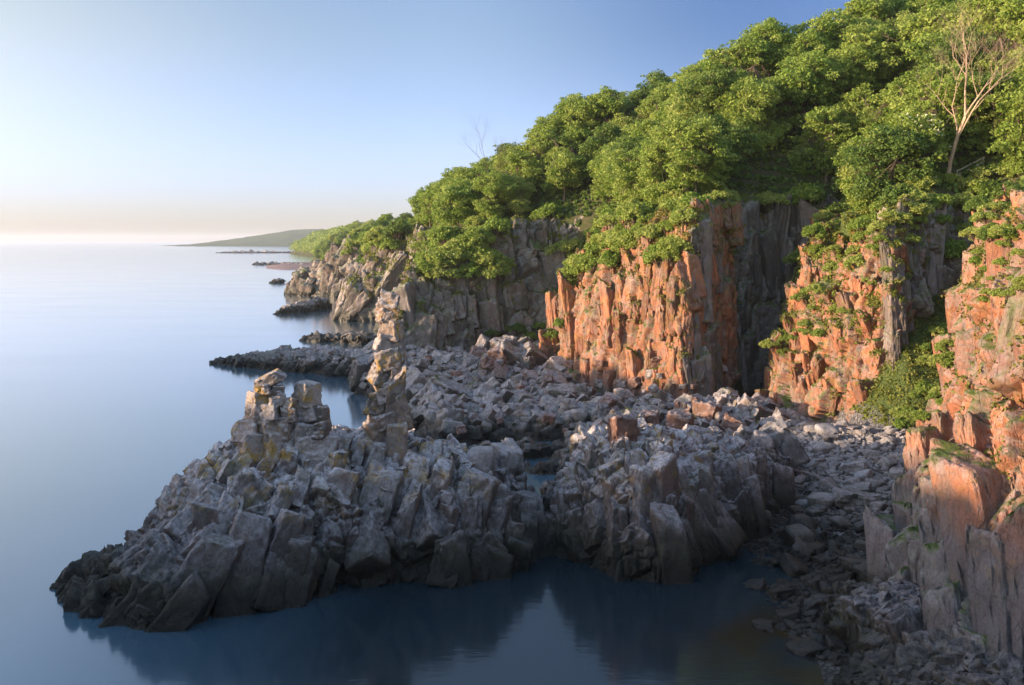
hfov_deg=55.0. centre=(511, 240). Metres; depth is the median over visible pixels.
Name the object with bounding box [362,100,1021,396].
hillside
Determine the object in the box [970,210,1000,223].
shrub
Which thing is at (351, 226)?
leafy tree
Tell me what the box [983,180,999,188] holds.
shrub
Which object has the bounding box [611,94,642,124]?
leafy tree
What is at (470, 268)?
shrub
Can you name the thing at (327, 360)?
reef
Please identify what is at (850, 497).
boulder
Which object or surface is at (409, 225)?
shrub
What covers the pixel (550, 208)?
shrub
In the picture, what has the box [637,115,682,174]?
leafy tree
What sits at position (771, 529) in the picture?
boulder
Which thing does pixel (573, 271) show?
shrub
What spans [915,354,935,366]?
shrub
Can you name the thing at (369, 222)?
leafy tree
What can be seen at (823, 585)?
boulder
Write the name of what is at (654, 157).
leafy tree
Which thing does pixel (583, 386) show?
boulder
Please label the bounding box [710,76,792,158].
leafy tree
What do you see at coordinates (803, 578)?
boulder
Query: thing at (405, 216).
leafy tree
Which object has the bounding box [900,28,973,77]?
leafy tree
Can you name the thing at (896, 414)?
shrub
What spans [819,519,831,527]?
boulder
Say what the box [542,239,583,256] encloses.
shrub
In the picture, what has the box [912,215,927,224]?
shrub
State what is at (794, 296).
shrub
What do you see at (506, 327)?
shrub
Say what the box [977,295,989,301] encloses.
shrub
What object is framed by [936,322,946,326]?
shrub
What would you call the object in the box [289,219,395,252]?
woodland
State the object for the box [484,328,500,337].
shrub
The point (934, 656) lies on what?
rock shelf
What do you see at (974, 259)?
shrub
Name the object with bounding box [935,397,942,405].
shrub
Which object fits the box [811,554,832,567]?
boulder
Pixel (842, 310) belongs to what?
shrub
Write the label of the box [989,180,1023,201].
shrub
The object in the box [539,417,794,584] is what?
sea crag
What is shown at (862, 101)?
leafy tree
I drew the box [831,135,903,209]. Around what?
leafy tree
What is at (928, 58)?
leafy tree
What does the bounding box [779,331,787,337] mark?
shrub
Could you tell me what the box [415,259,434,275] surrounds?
shrub
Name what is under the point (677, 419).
boulder
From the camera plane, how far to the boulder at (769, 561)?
60.50 m
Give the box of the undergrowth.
[403,100,1023,289]
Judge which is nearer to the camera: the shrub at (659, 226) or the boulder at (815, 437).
the boulder at (815, 437)
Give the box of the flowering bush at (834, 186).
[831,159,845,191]
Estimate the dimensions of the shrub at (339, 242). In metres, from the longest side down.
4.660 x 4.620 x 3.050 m
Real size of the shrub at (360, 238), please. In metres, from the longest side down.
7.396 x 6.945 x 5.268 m
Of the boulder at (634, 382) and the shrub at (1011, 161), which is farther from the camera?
the boulder at (634, 382)
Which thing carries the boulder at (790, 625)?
on the boulder beach at (829, 670)
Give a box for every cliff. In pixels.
[377,208,587,352]
[681,193,839,397]
[873,190,977,371]
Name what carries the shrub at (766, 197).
on the cliff at (763, 273)
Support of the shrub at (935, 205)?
on the cliff at (938, 271)
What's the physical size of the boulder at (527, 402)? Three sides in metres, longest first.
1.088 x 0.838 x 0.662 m
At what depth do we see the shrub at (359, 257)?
333.82 m
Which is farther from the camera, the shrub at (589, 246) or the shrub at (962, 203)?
the shrub at (589, 246)
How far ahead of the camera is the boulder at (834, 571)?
57.68 m
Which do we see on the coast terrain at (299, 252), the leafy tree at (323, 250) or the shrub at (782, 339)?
the leafy tree at (323, 250)
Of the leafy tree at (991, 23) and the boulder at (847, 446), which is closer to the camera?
the boulder at (847, 446)
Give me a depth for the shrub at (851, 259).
94.07 m
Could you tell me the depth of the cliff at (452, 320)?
159.67 m
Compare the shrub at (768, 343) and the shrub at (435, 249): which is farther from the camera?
the shrub at (435, 249)
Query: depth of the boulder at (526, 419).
99.53 m
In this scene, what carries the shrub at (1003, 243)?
on the rock buttress at (947, 536)
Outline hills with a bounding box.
[165,229,325,246]
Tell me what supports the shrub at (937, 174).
on the hillside
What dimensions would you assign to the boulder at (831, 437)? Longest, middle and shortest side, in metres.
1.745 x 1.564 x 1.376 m
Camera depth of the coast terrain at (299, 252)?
1336.64 m
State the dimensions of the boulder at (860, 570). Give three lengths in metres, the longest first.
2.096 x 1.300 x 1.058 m
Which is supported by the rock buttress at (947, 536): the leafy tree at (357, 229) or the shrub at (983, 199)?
the shrub at (983, 199)
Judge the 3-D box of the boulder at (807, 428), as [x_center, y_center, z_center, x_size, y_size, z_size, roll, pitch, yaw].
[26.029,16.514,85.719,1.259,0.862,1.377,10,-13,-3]
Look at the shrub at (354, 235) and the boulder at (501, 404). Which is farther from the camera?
the shrub at (354, 235)
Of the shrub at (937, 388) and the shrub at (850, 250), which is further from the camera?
the shrub at (850, 250)
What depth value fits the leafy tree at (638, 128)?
160.82 m
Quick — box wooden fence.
[956,157,984,174]
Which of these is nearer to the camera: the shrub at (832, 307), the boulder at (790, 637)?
the boulder at (790, 637)
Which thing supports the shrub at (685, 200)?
on the rock buttress at (671, 322)
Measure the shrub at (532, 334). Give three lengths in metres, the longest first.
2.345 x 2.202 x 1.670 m
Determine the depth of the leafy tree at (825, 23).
144.06 m
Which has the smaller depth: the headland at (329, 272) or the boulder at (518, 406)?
the boulder at (518, 406)
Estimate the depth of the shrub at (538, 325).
161.56 m
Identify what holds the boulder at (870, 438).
on the boulder beach at (829, 670)
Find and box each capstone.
[254,368,287,391]
[291,380,322,408]
[376,288,399,309]
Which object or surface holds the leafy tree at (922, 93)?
on the hillside
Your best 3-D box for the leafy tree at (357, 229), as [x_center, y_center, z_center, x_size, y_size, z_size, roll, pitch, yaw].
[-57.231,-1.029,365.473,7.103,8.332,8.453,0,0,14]
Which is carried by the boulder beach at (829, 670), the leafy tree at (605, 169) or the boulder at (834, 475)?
the boulder at (834, 475)
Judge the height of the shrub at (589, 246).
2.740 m
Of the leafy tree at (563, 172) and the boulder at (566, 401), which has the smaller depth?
the boulder at (566, 401)
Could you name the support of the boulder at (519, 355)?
on the rocky shore
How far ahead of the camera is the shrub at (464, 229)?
168.20 m
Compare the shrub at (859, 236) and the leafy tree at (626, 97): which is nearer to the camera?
the shrub at (859, 236)
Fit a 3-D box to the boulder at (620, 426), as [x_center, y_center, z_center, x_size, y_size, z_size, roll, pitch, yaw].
[7.322,12.343,64.270,2.062,2.057,1.354,3,-2,-29]
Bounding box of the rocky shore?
[346,334,815,475]
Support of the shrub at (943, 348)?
on the rock buttress at (947, 536)
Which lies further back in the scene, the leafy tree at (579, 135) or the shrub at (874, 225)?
the leafy tree at (579, 135)
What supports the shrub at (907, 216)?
on the cliff at (938, 271)
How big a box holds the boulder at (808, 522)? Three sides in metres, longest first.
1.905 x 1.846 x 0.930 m
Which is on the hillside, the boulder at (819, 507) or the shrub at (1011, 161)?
the shrub at (1011, 161)
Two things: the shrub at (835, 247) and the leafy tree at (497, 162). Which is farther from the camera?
the leafy tree at (497, 162)
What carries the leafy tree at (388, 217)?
on the hillside
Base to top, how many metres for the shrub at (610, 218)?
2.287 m
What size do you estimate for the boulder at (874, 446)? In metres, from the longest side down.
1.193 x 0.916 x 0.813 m
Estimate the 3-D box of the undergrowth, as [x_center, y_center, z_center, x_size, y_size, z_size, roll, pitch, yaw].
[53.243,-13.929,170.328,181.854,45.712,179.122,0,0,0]
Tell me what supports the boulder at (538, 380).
on the rocky shore
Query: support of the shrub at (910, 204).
on the cliff at (938, 271)
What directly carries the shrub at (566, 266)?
on the rock buttress at (671, 322)
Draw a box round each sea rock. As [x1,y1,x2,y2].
[269,278,285,282]
[273,301,316,313]
[299,295,331,309]
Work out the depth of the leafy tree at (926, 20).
130.05 m
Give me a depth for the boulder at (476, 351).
144.43 m
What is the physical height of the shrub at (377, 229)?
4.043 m
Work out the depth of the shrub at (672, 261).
106.33 m
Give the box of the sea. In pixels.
[0,242,824,684]
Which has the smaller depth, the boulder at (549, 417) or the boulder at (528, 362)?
the boulder at (549, 417)
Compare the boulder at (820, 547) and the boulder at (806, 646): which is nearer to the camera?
the boulder at (806, 646)
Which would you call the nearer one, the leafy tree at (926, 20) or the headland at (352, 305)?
the leafy tree at (926, 20)
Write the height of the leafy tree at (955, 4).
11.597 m
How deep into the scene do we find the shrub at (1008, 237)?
51.01 m
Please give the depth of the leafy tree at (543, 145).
176.47 m
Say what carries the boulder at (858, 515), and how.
on the boulder beach at (829, 670)
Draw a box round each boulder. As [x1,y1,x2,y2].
[410,398,417,403]
[411,359,426,368]
[424,409,436,423]
[425,355,431,360]
[429,405,439,410]
[434,397,442,403]
[437,399,451,408]
[439,419,462,435]
[443,394,457,403]
[450,370,461,376]
[455,424,466,433]
[463,358,472,366]
[466,446,495,474]
[467,426,483,439]
[468,412,477,418]
[469,345,487,356]
[481,356,493,368]
[482,421,491,433]
[487,346,506,362]
[490,438,524,473]
[495,416,503,423]
[496,359,503,365]
[498,401,506,407]
[514,373,524,381]
[514,403,524,409]
[515,352,524,358]
[515,385,524,389]
[520,355,535,369]
[520,416,531,422]
[524,399,532,404]
[524,447,529,452]
[535,376,543,383]
[542,374,552,381]
[542,411,556,423]
[562,398,570,404]
[563,359,573,368]
[563,430,572,437]
[570,408,587,421]
[579,383,587,390]
[594,379,602,388]
[595,360,603,366]
[596,403,609,416]
[598,395,616,408]
[607,413,637,443]
[613,388,625,396]
[616,380,626,388]
[628,377,641,388]
[642,409,659,424]
[645,369,654,377]
[648,384,658,392]
[650,356,661,368]
[656,373,661,378]
[666,409,694,429]
[674,399,680,407]
[679,383,687,389]
[689,384,697,389]
[690,394,698,403]
[691,399,721,421]
[720,412,746,430]
[735,423,756,439]
[742,577,766,590]
[747,401,758,410]
[751,430,774,449]
[752,618,773,628]
[754,556,778,566]
[759,417,809,467]
[762,627,775,633]
[765,510,771,522]
[766,581,796,598]
[768,526,780,533]
[774,551,781,558]
[774,622,787,628]
[776,606,799,621]
[777,553,809,576]
[778,524,816,546]
[780,601,788,605]
[783,619,796,630]
[785,637,826,656]
[787,635,799,640]
[788,537,815,561]
[788,603,798,607]
[788,630,797,635]
[789,505,804,512]
[789,514,816,529]
[794,474,805,484]
[795,494,804,499]
[795,499,807,505]
[798,470,811,477]
[799,437,812,440]
[799,576,810,581]
[800,607,809,614]
[800,609,819,619]
[802,460,818,468]
[803,425,814,431]
[803,578,822,588]
[803,593,831,610]
[805,509,821,516]
[805,561,812,567]
[807,492,834,507]
[808,542,827,553]
[808,633,824,644]
[809,474,821,481]
[810,459,826,462]
[810,482,818,490]
[811,504,827,512]
[811,529,826,541]
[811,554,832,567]
[812,441,836,453]
[813,435,821,439]
[813,620,829,635]
[814,423,838,435]
[817,464,828,471]
[818,477,839,491]
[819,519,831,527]
[819,581,829,593]
[822,432,840,442]
[825,469,836,476]
[825,634,848,651]
[827,460,839,467]
[827,539,839,549]
[827,571,854,582]
[828,534,837,538]
[829,457,844,461]
[829,473,838,478]
[829,569,843,574]
[830,516,851,529]
[831,554,839,560]
[831,651,851,666]
[832,487,876,509]
[834,420,849,427]
[834,440,849,445]
[834,479,843,483]
[838,556,865,571]
[839,460,867,471]
[839,476,863,485]
[840,444,857,448]
[840,448,850,453]
[843,506,855,513]
[844,544,854,551]
[846,426,858,429]
[849,482,871,492]
[850,428,873,436]
[850,438,859,443]
[851,512,862,517]
[853,519,864,532]
[853,539,865,550]
[853,562,866,582]
[854,469,872,481]
[861,449,880,457]
[862,425,882,432]
[865,436,876,441]
[865,478,887,488]
[869,442,879,450]
[869,501,888,510]
[870,493,881,500]
[876,457,896,467]
[880,437,898,444]
[881,445,892,453]
[885,428,898,434]
[888,452,902,461]
[888,467,902,478]
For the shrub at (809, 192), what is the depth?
122.53 m
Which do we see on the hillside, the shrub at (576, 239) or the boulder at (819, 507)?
the shrub at (576, 239)
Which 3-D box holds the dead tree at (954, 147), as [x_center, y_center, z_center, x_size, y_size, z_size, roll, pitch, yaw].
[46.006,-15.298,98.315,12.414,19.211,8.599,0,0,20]
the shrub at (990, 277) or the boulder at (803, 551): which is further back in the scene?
the boulder at (803, 551)
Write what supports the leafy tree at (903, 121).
on the hillside
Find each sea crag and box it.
[49,423,553,632]
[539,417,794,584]
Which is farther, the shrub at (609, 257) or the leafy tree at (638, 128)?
the leafy tree at (638, 128)
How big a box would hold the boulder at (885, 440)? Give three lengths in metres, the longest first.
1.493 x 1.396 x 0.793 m
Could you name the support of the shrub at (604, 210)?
on the hillside
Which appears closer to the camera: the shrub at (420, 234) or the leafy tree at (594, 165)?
the leafy tree at (594, 165)
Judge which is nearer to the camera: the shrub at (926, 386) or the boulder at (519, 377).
the shrub at (926, 386)
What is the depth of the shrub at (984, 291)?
51.67 m
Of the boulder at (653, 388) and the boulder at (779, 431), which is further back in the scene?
the boulder at (653, 388)
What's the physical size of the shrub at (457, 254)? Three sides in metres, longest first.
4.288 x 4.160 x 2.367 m
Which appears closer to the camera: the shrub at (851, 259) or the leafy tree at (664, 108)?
the shrub at (851, 259)
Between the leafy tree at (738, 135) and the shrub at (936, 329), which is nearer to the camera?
the shrub at (936, 329)
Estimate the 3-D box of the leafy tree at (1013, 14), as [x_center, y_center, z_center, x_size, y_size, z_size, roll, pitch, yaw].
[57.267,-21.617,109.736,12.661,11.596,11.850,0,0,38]
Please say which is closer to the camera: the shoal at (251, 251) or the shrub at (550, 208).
the shrub at (550, 208)
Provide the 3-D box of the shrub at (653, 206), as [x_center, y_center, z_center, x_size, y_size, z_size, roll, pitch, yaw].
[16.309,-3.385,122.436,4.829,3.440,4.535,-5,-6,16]
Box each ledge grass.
[341,220,429,297]
[362,337,764,423]
[374,215,586,336]
[546,197,745,384]
[678,192,836,368]
[762,209,929,419]
[875,183,975,374]
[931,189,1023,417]
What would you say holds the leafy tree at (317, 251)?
on the coast terrain at (299, 252)
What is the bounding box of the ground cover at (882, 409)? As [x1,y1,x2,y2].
[834,210,959,426]
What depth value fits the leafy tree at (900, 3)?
155.90 m
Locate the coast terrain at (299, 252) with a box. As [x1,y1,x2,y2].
[290,250,321,262]
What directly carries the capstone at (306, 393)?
on the rock pillar at (315, 435)
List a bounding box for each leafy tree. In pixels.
[315,248,320,258]
[318,246,329,258]
[322,240,332,246]
[325,233,338,242]
[336,227,346,233]
[337,231,351,239]
[345,224,360,230]
[347,227,364,235]
[361,220,373,226]
[361,225,371,229]
[372,220,388,226]
[377,213,393,223]
[393,212,413,220]
[406,186,438,226]
[407,218,416,224]
[412,208,420,214]
[414,210,432,225]
[418,181,443,221]
[430,180,448,200]
[431,177,475,228]
[431,178,485,226]
[436,166,470,183]
[452,165,492,183]
[469,157,495,173]
[470,170,519,216]
[490,142,518,165]
[490,144,542,171]
[493,149,541,189]
[502,173,536,214]
[512,126,579,187]
[523,114,570,156]
[539,147,585,200]
[545,126,594,172]
[547,92,600,153]
[572,85,634,134]
[578,122,627,180]
[587,142,619,202]
[593,140,628,196]
[597,139,637,193]
[603,146,650,203]
[604,131,630,145]
[607,157,626,195]
[608,112,634,132]
[608,134,650,187]
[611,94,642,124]
[616,90,630,105]
[620,118,662,141]
[628,79,668,105]
[633,92,670,124]
[636,133,692,203]
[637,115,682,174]
[640,69,674,84]
[641,82,673,118]
[649,110,663,122]
[650,115,741,191]
[656,96,678,121]
[658,82,692,111]
[665,89,707,121]
[666,71,700,89]
[670,61,708,80]
[674,72,704,82]
[675,64,756,123]
[686,53,725,66]
[690,112,760,173]
[698,33,777,100]
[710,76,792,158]
[730,17,803,76]
[764,49,841,137]
[770,28,837,105]
[785,103,862,181]
[790,8,861,51]
[812,42,883,117]
[819,83,891,161]
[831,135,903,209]
[834,0,897,26]
[835,22,920,102]
[835,162,889,205]
[840,123,937,201]
[851,14,895,30]
[858,71,920,137]
[880,15,930,72]
[884,0,918,25]
[885,113,951,169]
[886,9,919,29]
[890,60,983,122]
[895,72,997,157]
[896,0,959,20]
[896,2,969,64]
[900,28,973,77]
[910,25,1004,99]
[940,5,1000,36]
[941,0,968,16]
[956,71,1012,143]
[957,0,1015,44]
[961,68,1023,155]
[968,0,1023,82]
[999,20,1023,83]
[999,74,1023,157]
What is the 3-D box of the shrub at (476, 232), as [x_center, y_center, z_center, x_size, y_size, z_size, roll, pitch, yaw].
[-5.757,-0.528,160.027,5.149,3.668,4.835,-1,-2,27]
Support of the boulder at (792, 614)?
on the boulder beach at (829, 670)
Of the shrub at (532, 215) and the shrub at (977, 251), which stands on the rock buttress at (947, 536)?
the shrub at (977, 251)
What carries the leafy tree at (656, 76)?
on the hillside
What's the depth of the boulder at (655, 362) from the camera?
108.23 m
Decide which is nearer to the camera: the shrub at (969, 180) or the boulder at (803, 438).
the boulder at (803, 438)
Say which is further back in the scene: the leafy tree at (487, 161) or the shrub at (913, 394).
the leafy tree at (487, 161)
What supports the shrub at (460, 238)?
on the cliff at (452, 320)
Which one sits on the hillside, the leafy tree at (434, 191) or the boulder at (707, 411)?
the leafy tree at (434, 191)
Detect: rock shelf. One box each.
[819,576,923,655]
[832,625,1023,684]
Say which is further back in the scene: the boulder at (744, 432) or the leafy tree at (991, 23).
the leafy tree at (991, 23)
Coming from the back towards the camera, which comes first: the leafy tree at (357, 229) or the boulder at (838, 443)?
the leafy tree at (357, 229)
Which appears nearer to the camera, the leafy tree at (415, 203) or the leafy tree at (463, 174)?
the leafy tree at (463, 174)
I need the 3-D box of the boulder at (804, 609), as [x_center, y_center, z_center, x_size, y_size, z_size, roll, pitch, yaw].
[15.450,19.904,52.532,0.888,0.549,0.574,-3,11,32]
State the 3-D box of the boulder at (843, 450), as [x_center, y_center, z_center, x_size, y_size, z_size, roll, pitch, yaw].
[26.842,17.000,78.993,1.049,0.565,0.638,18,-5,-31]
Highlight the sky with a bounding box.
[0,0,851,241]
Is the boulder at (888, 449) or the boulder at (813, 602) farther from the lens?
the boulder at (888, 449)
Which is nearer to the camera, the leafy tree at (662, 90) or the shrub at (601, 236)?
the shrub at (601, 236)
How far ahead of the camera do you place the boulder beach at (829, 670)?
86.92 m
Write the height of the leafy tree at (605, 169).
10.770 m
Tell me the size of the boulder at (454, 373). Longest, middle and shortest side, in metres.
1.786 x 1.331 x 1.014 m
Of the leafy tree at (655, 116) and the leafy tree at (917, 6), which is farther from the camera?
the leafy tree at (655, 116)
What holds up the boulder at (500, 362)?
on the rocky shore
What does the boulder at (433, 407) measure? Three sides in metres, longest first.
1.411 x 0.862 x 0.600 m
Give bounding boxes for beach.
[265,262,311,269]
[742,212,960,684]
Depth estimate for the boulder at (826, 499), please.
68.33 m
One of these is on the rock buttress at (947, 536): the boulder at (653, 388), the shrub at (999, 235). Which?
the shrub at (999, 235)
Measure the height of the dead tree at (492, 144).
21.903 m
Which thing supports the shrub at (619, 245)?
on the rock buttress at (671, 322)
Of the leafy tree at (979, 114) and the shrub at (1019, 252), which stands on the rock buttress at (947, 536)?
the shrub at (1019, 252)
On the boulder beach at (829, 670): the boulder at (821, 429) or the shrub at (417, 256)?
the boulder at (821, 429)
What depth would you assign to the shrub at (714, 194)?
113.15 m
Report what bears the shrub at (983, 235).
on the rock buttress at (947, 536)
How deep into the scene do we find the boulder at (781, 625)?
50.77 m
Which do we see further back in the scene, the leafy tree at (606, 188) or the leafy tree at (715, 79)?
the leafy tree at (606, 188)
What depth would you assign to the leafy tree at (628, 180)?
132.71 m
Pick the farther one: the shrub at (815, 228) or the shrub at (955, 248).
the shrub at (815, 228)
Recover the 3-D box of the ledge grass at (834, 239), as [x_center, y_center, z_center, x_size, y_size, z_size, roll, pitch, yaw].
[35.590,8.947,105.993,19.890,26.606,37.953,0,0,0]
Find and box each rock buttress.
[538,197,743,398]
[755,213,929,422]
[863,183,1023,659]
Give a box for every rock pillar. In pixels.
[229,384,297,465]
[293,404,340,461]
[361,306,413,465]
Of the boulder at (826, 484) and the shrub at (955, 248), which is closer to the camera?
the boulder at (826, 484)
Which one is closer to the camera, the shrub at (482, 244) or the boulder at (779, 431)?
the boulder at (779, 431)
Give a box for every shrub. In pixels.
[335,240,342,246]
[339,247,356,254]
[343,238,362,246]
[345,240,359,247]
[347,232,357,239]
[355,254,363,261]
[357,231,364,242]
[360,243,366,251]
[361,237,376,246]
[365,225,392,239]
[366,234,393,242]
[367,237,383,249]
[379,236,400,253]
[381,219,410,239]
[396,224,414,233]
[408,239,421,250]
[413,248,431,262]
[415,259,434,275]
[416,230,428,239]
[418,247,458,266]
[420,239,430,248]
[424,263,465,278]
[426,225,456,244]
[426,257,451,266]
[432,246,453,258]
[438,237,472,252]
[442,249,460,259]
[451,249,470,260]
[456,223,477,235]
[456,231,483,248]
[458,240,488,250]
[458,242,486,256]
[458,247,490,262]
[458,262,482,281]
[459,226,490,243]
[462,213,486,225]
[469,247,498,266]
[469,248,507,268]
[476,212,504,224]
[476,261,511,279]
[477,231,496,243]
[482,217,510,236]
[484,215,512,225]
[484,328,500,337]
[499,257,515,273]
[501,325,511,333]
[509,322,527,335]
[523,331,537,339]
[529,210,539,219]
[531,320,545,330]
[534,202,563,219]
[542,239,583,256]
[543,327,558,340]
[553,318,564,328]
[556,268,577,277]
[559,250,575,258]
[562,257,570,269]
[566,252,579,268]
[567,265,587,279]
[568,237,584,244]
[568,239,584,248]
[568,275,578,287]
[573,252,586,259]
[575,254,598,275]
[583,225,593,235]
[583,242,601,255]
[589,228,600,235]
[589,231,603,243]
[591,218,602,230]
[594,204,616,216]
[596,207,615,227]
[597,234,614,250]
[597,249,620,268]
[598,211,618,225]
[598,228,614,240]
[604,228,622,244]
[611,235,635,253]
[613,222,624,230]
[615,198,650,212]
[615,228,628,237]
[617,204,654,219]
[617,233,637,247]
[620,203,652,223]
[626,222,644,240]
[634,224,665,240]
[636,213,653,223]
[638,201,657,211]
[641,244,670,267]
[652,250,680,261]
[655,219,668,233]
[655,246,680,265]
[656,196,681,211]
[657,233,693,252]
[658,189,683,205]
[663,220,674,231]
[664,179,682,193]
[669,206,685,223]
[669,206,703,225]
[677,191,715,207]
[697,183,740,201]
[707,189,729,200]
[754,190,792,207]
[759,338,782,348]
[776,347,789,352]
[777,336,788,341]
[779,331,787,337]
[782,249,800,266]
[787,334,798,340]
[788,182,824,206]
[789,293,805,301]
[796,319,812,327]
[797,327,812,334]
[801,222,827,240]
[806,243,826,255]
[806,283,823,294]
[810,328,825,336]
[812,210,836,219]
[819,221,833,228]
[825,197,855,213]
[825,260,838,269]
[827,244,842,250]
[828,219,840,233]
[828,303,837,310]
[833,254,842,258]
[835,306,852,313]
[840,209,856,217]
[843,252,865,267]
[844,244,860,254]
[846,215,871,230]
[850,230,864,244]
[862,213,877,219]
[865,243,878,251]
[866,281,876,285]
[867,220,888,232]
[869,201,885,213]
[872,233,888,242]
[877,183,920,205]
[877,208,899,218]
[878,266,894,272]
[889,212,913,222]
[889,406,906,415]
[892,182,915,190]
[892,407,913,418]
[893,417,910,429]
[896,218,913,225]
[899,405,913,416]
[902,233,922,244]
[903,175,941,186]
[903,203,913,207]
[905,180,931,189]
[905,189,935,202]
[905,417,915,425]
[907,391,920,398]
[909,201,934,216]
[909,208,927,217]
[909,223,919,231]
[909,409,928,416]
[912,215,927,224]
[913,410,930,423]
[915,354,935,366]
[915,380,936,394]
[919,342,932,351]
[927,202,942,208]
[927,325,947,333]
[927,392,940,396]
[928,353,945,364]
[928,385,940,394]
[930,193,954,209]
[932,170,941,178]
[933,345,946,350]
[934,347,947,352]
[935,213,952,225]
[935,338,953,348]
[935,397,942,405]
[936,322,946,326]
[939,173,963,183]
[939,350,954,357]
[941,358,953,368]
[944,236,969,259]
[951,192,987,204]
[952,197,967,212]
[954,220,973,231]
[955,175,992,189]
[958,225,977,240]
[960,163,980,175]
[962,179,995,196]
[962,198,985,211]
[966,162,1008,177]
[968,195,991,207]
[968,255,981,265]
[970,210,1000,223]
[970,247,984,255]
[971,226,982,234]
[975,228,999,242]
[976,201,1007,212]
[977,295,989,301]
[978,288,990,296]
[979,265,986,271]
[982,161,1002,175]
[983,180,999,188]
[983,221,996,230]
[985,276,994,280]
[986,222,1015,234]
[987,287,1004,297]
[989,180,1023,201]
[989,231,1007,237]
[991,256,1009,264]
[993,240,1012,247]
[997,224,1019,240]
[998,154,1023,171]
[1000,288,1015,297]
[1003,235,1015,241]
[1006,161,1023,178]
[1009,248,1023,257]
[1009,283,1023,292]
[1010,274,1023,283]
[1015,223,1023,232]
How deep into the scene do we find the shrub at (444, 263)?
157.07 m
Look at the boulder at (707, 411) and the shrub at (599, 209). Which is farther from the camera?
the shrub at (599, 209)
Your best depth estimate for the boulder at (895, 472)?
72.11 m
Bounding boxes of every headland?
[284,235,361,296]
[331,223,430,321]
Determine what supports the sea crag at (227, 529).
in the sea
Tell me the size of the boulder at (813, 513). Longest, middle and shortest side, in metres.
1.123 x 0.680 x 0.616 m
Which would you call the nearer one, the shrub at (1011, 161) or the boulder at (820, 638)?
the boulder at (820, 638)
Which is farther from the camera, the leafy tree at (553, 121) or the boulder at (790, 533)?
the leafy tree at (553, 121)
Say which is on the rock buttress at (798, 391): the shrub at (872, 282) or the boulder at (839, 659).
the shrub at (872, 282)
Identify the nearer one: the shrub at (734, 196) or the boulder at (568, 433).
the boulder at (568, 433)
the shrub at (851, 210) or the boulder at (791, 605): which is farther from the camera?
the shrub at (851, 210)
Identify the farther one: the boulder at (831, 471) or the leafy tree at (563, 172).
the leafy tree at (563, 172)
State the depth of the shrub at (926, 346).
88.43 m
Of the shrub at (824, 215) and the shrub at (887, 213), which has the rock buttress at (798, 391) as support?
the shrub at (824, 215)
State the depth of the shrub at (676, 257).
105.71 m
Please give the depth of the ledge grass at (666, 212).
110.83 m
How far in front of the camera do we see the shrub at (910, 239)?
90.93 m
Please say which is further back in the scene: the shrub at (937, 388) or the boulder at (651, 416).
the boulder at (651, 416)
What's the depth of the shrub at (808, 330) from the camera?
97.81 m
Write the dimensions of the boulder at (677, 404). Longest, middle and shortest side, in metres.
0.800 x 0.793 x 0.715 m
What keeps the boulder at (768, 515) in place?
on the boulder beach at (829, 670)
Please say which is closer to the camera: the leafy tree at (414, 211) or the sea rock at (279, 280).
the leafy tree at (414, 211)
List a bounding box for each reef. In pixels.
[209,344,365,376]
[299,329,376,344]
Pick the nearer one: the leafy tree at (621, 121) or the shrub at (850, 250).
the shrub at (850, 250)
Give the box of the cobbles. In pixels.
[747,424,905,660]
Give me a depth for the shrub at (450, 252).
157.09 m
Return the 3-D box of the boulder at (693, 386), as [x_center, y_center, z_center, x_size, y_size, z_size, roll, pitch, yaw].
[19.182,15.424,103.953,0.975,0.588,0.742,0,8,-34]
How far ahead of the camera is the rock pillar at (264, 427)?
58.79 m
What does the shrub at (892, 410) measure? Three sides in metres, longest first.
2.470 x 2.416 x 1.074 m
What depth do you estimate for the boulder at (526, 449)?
89.17 m
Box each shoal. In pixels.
[216,249,291,252]
[252,261,312,264]
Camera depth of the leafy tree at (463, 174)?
188.04 m
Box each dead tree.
[460,113,522,170]
[908,0,1022,176]
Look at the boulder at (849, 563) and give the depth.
58.08 m
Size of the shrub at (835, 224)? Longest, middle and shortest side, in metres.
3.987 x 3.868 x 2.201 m
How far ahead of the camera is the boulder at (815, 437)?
83.03 m
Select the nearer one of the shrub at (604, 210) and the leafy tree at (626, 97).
the shrub at (604, 210)
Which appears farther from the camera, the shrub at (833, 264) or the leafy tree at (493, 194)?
the leafy tree at (493, 194)
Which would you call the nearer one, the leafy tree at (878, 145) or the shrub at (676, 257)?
the leafy tree at (878, 145)
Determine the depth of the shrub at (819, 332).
96.70 m
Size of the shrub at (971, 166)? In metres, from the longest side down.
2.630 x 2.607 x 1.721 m
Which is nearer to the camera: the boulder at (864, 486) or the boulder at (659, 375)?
the boulder at (864, 486)
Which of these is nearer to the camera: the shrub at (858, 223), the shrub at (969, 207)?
the shrub at (969, 207)
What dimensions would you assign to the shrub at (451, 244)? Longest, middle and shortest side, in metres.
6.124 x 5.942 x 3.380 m
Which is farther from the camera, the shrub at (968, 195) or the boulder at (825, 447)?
the shrub at (968, 195)
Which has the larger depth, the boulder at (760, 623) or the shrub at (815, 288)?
the shrub at (815, 288)
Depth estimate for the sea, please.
62.05 m
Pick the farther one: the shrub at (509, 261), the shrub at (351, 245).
the shrub at (351, 245)
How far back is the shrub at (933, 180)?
97.79 m

